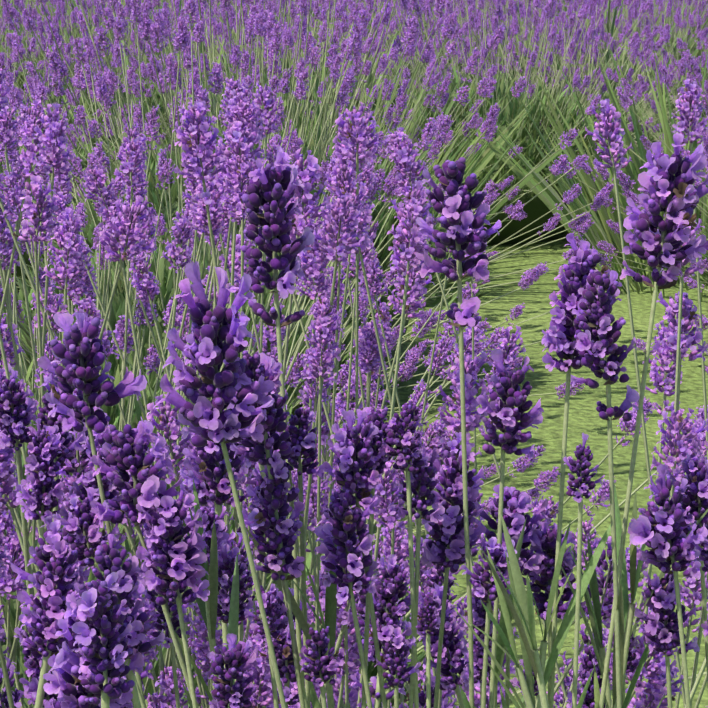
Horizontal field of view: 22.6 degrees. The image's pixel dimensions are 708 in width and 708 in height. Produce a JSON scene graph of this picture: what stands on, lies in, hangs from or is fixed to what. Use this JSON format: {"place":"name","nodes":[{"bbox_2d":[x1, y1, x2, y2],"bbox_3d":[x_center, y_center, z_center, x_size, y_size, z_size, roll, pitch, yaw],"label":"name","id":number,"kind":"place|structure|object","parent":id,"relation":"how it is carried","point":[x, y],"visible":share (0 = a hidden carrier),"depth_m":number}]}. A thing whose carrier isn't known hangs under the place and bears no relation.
{"place":"outdoors","nodes":[
{"label":"outdoors","id":0,"kind":"place"},
{"bbox_2d":[28,204,707,707],"bbox_3d":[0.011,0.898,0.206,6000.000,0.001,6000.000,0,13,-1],"label":"ground","id":1,"kind":"structure","parent":0,"point":[584,412],"depth_m":3.66},
{"bbox_2d":[0,49,28,109],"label":"lavender bush","id":2,"kind":"object","parent":1,"relation":"on","point":[19,69],"visible":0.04,"depth_m":6.37},
{"bbox_2d":[0,2,56,66],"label":"lavender bush","id":3,"kind":"object","parent":1,"relation":"on","point":[2,26],"visible":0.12,"depth_m":8.01},
{"bbox_2d":[3,0,71,50],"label":"grass tuft","id":4,"kind":"object","parent":1,"relation":"on","point":[35,22],"visible":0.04,"depth_m":10.64},
{"bbox_2d":[0,0,89,19],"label":"lavender bush","id":5,"kind":"object","parent":1,"relation":"on","point":[25,7],"visible":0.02,"depth_m":11.95},
{"bbox_2d":[0,0,92,65],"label":"grass tuft","id":6,"kind":"object","parent":1,"relation":"on","point":[23,27],"visible":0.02,"depth_m":9.47},
{"bbox_2d":[2,41,102,139],"bbox_3d":[-1.509,-0.833,5.588,1.592,0.951,1.536,9,16,34],"label":"lavender bush","id":7,"kind":"object","parent":1,"relation":"on","point":[68,107],"visible":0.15,"depth_m":5.60},
{"bbox_2d":[0,0,142,50],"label":"lavender bush","id":8,"kind":"object","parent":1,"relation":"on","point":[30,3],"depth_m":11.11},
{"bbox_2d":[0,0,160,146],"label":"lavender bush","id":9,"kind":"object","parent":1,"relation":"on","point":[40,22],"visible":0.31,"depth_m":7.02},
{"bbox_2d":[0,0,172,65],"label":"grass tuft","id":10,"kind":"object","parent":1,"relation":"on","point":[49,7],"depth_m":9.40},
{"bbox_2d":[0,7,176,292],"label":"lavender bush","id":11,"kind":"object","parent":1,"relation":"on","point":[32,44],"visible":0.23,"depth_m":4.85},
{"bbox_2d":[25,0,164,29],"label":"lavender bush","id":12,"kind":"object","parent":1,"relation":"on","point":[90,20],"depth_m":11.99},
{"bbox_2d":[24,0,183,59],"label":"lavender bush","id":13,"kind":"object","parent":1,"relation":"on","point":[90,18],"visible":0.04,"depth_m":10.49},
{"bbox_2d":[0,0,209,89],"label":"lavender bush","id":14,"kind":"object","parent":1,"relation":"on","point":[69,33],"visible":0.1,"depth_m":8.75},
{"bbox_2d":[0,0,256,85],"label":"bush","id":15,"kind":"object","parent":1,"relation":"on","point":[74,24],"visible":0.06,"depth_m":8.28},
{"bbox_2d":[0,0,291,176],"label":"lavender bush","id":16,"kind":"object","parent":1,"relation":"on","point":[131,35],"visible":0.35,"depth_m":6.49},
{"bbox_2d":[34,0,283,63],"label":"lavender bush","id":17,"kind":"object","parent":1,"relation":"on","point":[68,21],"visible":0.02,"depth_m":9.55},
{"bbox_2d":[83,8,242,74],"bbox_3d":[-0.880,-1.304,8.283,1.189,0.664,1.108,-1,13,-6],"label":"grass tuft","id":18,"kind":"object","parent":1,"relation":"on","point":[168,52],"visible":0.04,"depth_m":8.30},
{"bbox_2d":[5,11,393,204],"bbox_3d":[-0.506,-0.702,5.433,1.292,0.775,1.387,0,13,0],"label":"grass tuft","id":19,"kind":"object","parent":1,"relation":"on","point":[179,99],"visible":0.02,"depth_m":5.38},
{"bbox_2d":[81,0,423,99],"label":"lavender bush","id":20,"kind":"object","parent":1,"relation":"on","point":[216,10],"visible":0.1,"depth_m":7.15},
{"bbox_2d":[3,0,525,252],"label":"lavender bush","id":21,"kind":"object","parent":1,"relation":"on","point":[220,29],"visible":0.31,"depth_m":4.52},
{"bbox_2d":[151,0,377,41],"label":"lavender bush","id":22,"kind":"object","parent":1,"relation":"on","point":[291,13],"depth_m":10.44},
{"bbox_2d":[157,0,378,61],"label":"lavender bush","id":23,"kind":"object","parent":1,"relation":"on","point":[207,8],"visible":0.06,"depth_m":8.96},
{"bbox_2d":[0,105,559,586],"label":"lavender bush","id":24,"kind":"object","parent":1,"relation":"on","point":[522,465],"visible":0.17,"depth_m":2.21},
{"bbox_2d":[171,0,401,56],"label":"grass tuft","id":25,"kind":"object","parent":1,"relation":"on","point":[305,21],"depth_m":9.70},
{"bbox_2d":[0,0,584,440],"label":"lavender bush","id":26,"kind":"object","parent":1,"relation":"on","point":[166,286],"visible":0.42,"depth_m":2.85},
{"bbox_2d":[113,0,494,132],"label":"lavender bush","id":27,"kind":"object","parent":1,"relation":"on","point":[392,25],"visible":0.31,"depth_m":6.37},
{"bbox_2d":[0,0,613,399],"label":"lavender bush","id":28,"kind":"object","parent":1,"relation":"on","point":[322,155],"visible":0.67,"depth_m":3.56},
{"bbox_2d":[146,36,523,262],"bbox_3d":[-0.058,-0.579,5.057,1.172,0.703,1.258,-2,13,-8],"label":"grass tuft","id":29,"kind":"object","parent":1,"relation":"on","point":[475,156],"visible":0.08,"depth_m":5.13},
{"bbox_2d":[241,0,434,57],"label":"grass tuft","id":30,"kind":"object","parent":1,"relation":"on","point":[367,28],"depth_m":10.73},
{"bbox_2d":[203,0,480,92],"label":"lavender bush","id":31,"kind":"object","parent":1,"relation":"on","point":[363,38],"visible":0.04,"depth_m":8.07},
{"bbox_2d":[0,364,685,707],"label":"lavender bush","id":32,"kind":"object","parent":1,"relation":"on","point":[653,672],"visible":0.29,"depth_m":0.71},
{"bbox_2d":[149,50,541,184],"bbox_3d":[-0.107,-0.618,5.348,1.162,0.649,1.082,-4,14,-19],"label":"grass tuft","id":33,"kind":"object","parent":1,"relation":"on","point":[483,159],"visible":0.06,"depth_m":5.26},
{"bbox_2d":[0,78,707,707],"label":"lavender bush","id":34,"kind":"object","parent":1,"relation":"on","point":[346,216],"visible":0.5,"depth_m":0.87},
{"bbox_2d":[0,133,707,707],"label":"lavender","id":35,"kind":"object","parent":1,"relation":"on","point":[96,661],"visible":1,"depth_m":0.47},
{"bbox_2d":[0,66,707,707],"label":"lavender bush","id":36,"kind":"object","parent":1,"relation":"on","point":[444,346],"visible":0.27,"depth_m":1.49},
{"bbox_2d":[118,31,596,295],"bbox_3d":[0.029,-0.532,4.792,1.311,0.732,1.221,3,13,11],"label":"lavender plant","id":37,"kind":"object","parent":1,"relation":"on","point":[528,178],"visible":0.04,"depth_m":4.65},
{"bbox_2d":[330,0,489,41],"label":"lavender bush","id":38,"kind":"object","parent":1,"relation":"on","point":[395,14],"visible":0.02,"depth_m":12.16},
{"bbox_2d":[316,0,538,81],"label":"lavender bush","id":39,"kind":"object","parent":1,"relation":"on","point":[444,8],"visible":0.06,"depth_m":8.68},
{"bbox_2d":[359,0,531,53],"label":"lavender bush","id":40,"kind":"object","parent":1,"relation":"on","point":[425,37],"visible":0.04,"depth_m":10.41},
{"bbox_2d":[358,0,541,35],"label":"lavender bush","id":41,"kind":"object","parent":1,"relation":"on","point":[457,16],"visible":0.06,"depth_m":11.17},
{"bbox_2d":[343,0,596,103],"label":"lavender bush","id":42,"kind":"object","parent":1,"relation":"on","point":[466,30],"visible":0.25,"depth_m":7.30},
{"bbox_2d":[371,0,602,56],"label":"lavender bush","id":43,"kind":"object","parent":1,"relation":"on","point":[459,10],"visible":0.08,"depth_m":9.57},
{"bbox_2d":[286,0,702,244],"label":"lavender bush","id":44,"kind":"object","parent":1,"relation":"on","point":[535,208],"visible":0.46,"depth_m":5.55},
{"bbox_2d":[396,0,660,92],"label":"lavender bush","id":45,"kind":"object","parent":1,"relation":"on","point":[613,5],"visible":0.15,"depth_m":8.05},
{"bbox_2d":[464,0,611,49],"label":"lavender bush","id":46,"kind":"object","parent":1,"relation":"on","point":[541,2],"visible":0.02,"depth_m":10.60},
{"bbox_2d":[485,0,610,36],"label":"lavender bush","id":47,"kind":"object","parent":1,"relation":"on","point":[538,15],"visible":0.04,"depth_m":12.11},
{"bbox_2d":[414,0,707,156],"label":"lavender bush","id":48,"kind":"object","parent":1,"relation":"on","point":[627,27],"visible":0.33,"depth_m":6.35},
{"bbox_2d":[435,0,707,93],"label":"lavender plant","id":49,"kind":"object","parent":1,"relation":"on","point":[614,28],"visible":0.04,"depth_m":7.72},
{"bbox_2d":[480,0,674,25],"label":"lavender bush","id":50,"kind":"object","parent":1,"relation":"on","point":[579,8],"depth_m":12.87},
{"bbox_2d":[461,0,707,75],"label":"lavender bush","id":51,"kind":"object","parent":1,"relation":"on","point":[656,18],"depth_m":8.78},
{"bbox_2d":[472,44,707,300],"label":"grass tuft","id":52,"kind":"object","parent":1,"relation":"on","point":[549,198],"visible":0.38,"depth_m":4.81},
{"bbox_2d":[474,42,707,276],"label":"grass tuft","id":53,"kind":"object","parent":1,"relation":"on","point":[626,170],"visible":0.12,"depth_m":5.22},
{"bbox_2d":[499,0,707,133],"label":"lavender bush","id":54,"kind":"object","parent":1,"relation":"on","point":[633,14],"visible":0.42,"depth_m":7.08},
{"bbox_2d":[524,0,707,49],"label":"lavender bush","id":55,"kind":"object","parent":1,"relation":"on","point":[693,32],"visible":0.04,"depth_m":9.61},
{"bbox_2d":[539,0,707,72],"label":"lavender bush","id":56,"kind":"object","parent":1,"relation":"on","point":[672,40],"visible":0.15,"depth_m":7.92},
{"bbox_2d":[559,0,695,34],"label":"lavender bush","id":57,"kind":"object","parent":1,"relation":"on","point":[639,1],"visible":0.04,"depth_m":11.26},
{"bbox_2d":[562,52,707,295],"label":"lavender bush","id":58,"kind":"object","parent":1,"relation":"on","point":[623,179],"visible":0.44,"depth_m":4.05},
{"bbox_2d":[575,13,707,217],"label":"lavender bush","id":59,"kind":"object","parent":1,"relation":"on","point":[666,35],"visible":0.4,"depth_m":5.71},
{"bbox_2d":[601,28,707,64],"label":"grass tuft","id":60,"kind":"object","parent":1,"relation":"on","point":[661,52],"visible":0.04,"depth_m":7.72},
{"bbox_2d":[611,0,707,23],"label":"lavender bush","id":61,"kind":"object","parent":1,"relation":"on","point":[657,15],"depth_m":12.03},
{"bbox_2d":[621,0,707,27],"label":"lavender bush","id":62,"kind":"object","parent":1,"relation":"on","point":[673,11],"visible":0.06,"depth_m":10.36},
{"bbox_2d":[628,14,707,121],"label":"lavender bush","id":63,"kind":"object","parent":1,"relation":"on","point":[698,20],"visible":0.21,"depth_m":6.87},
{"bbox_2d":[636,150,707,372],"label":"lavender bush","id":64,"kind":"object","parent":1,"relation":"on","point":[697,183],"visible":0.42,"depth_m":3.43}
]}

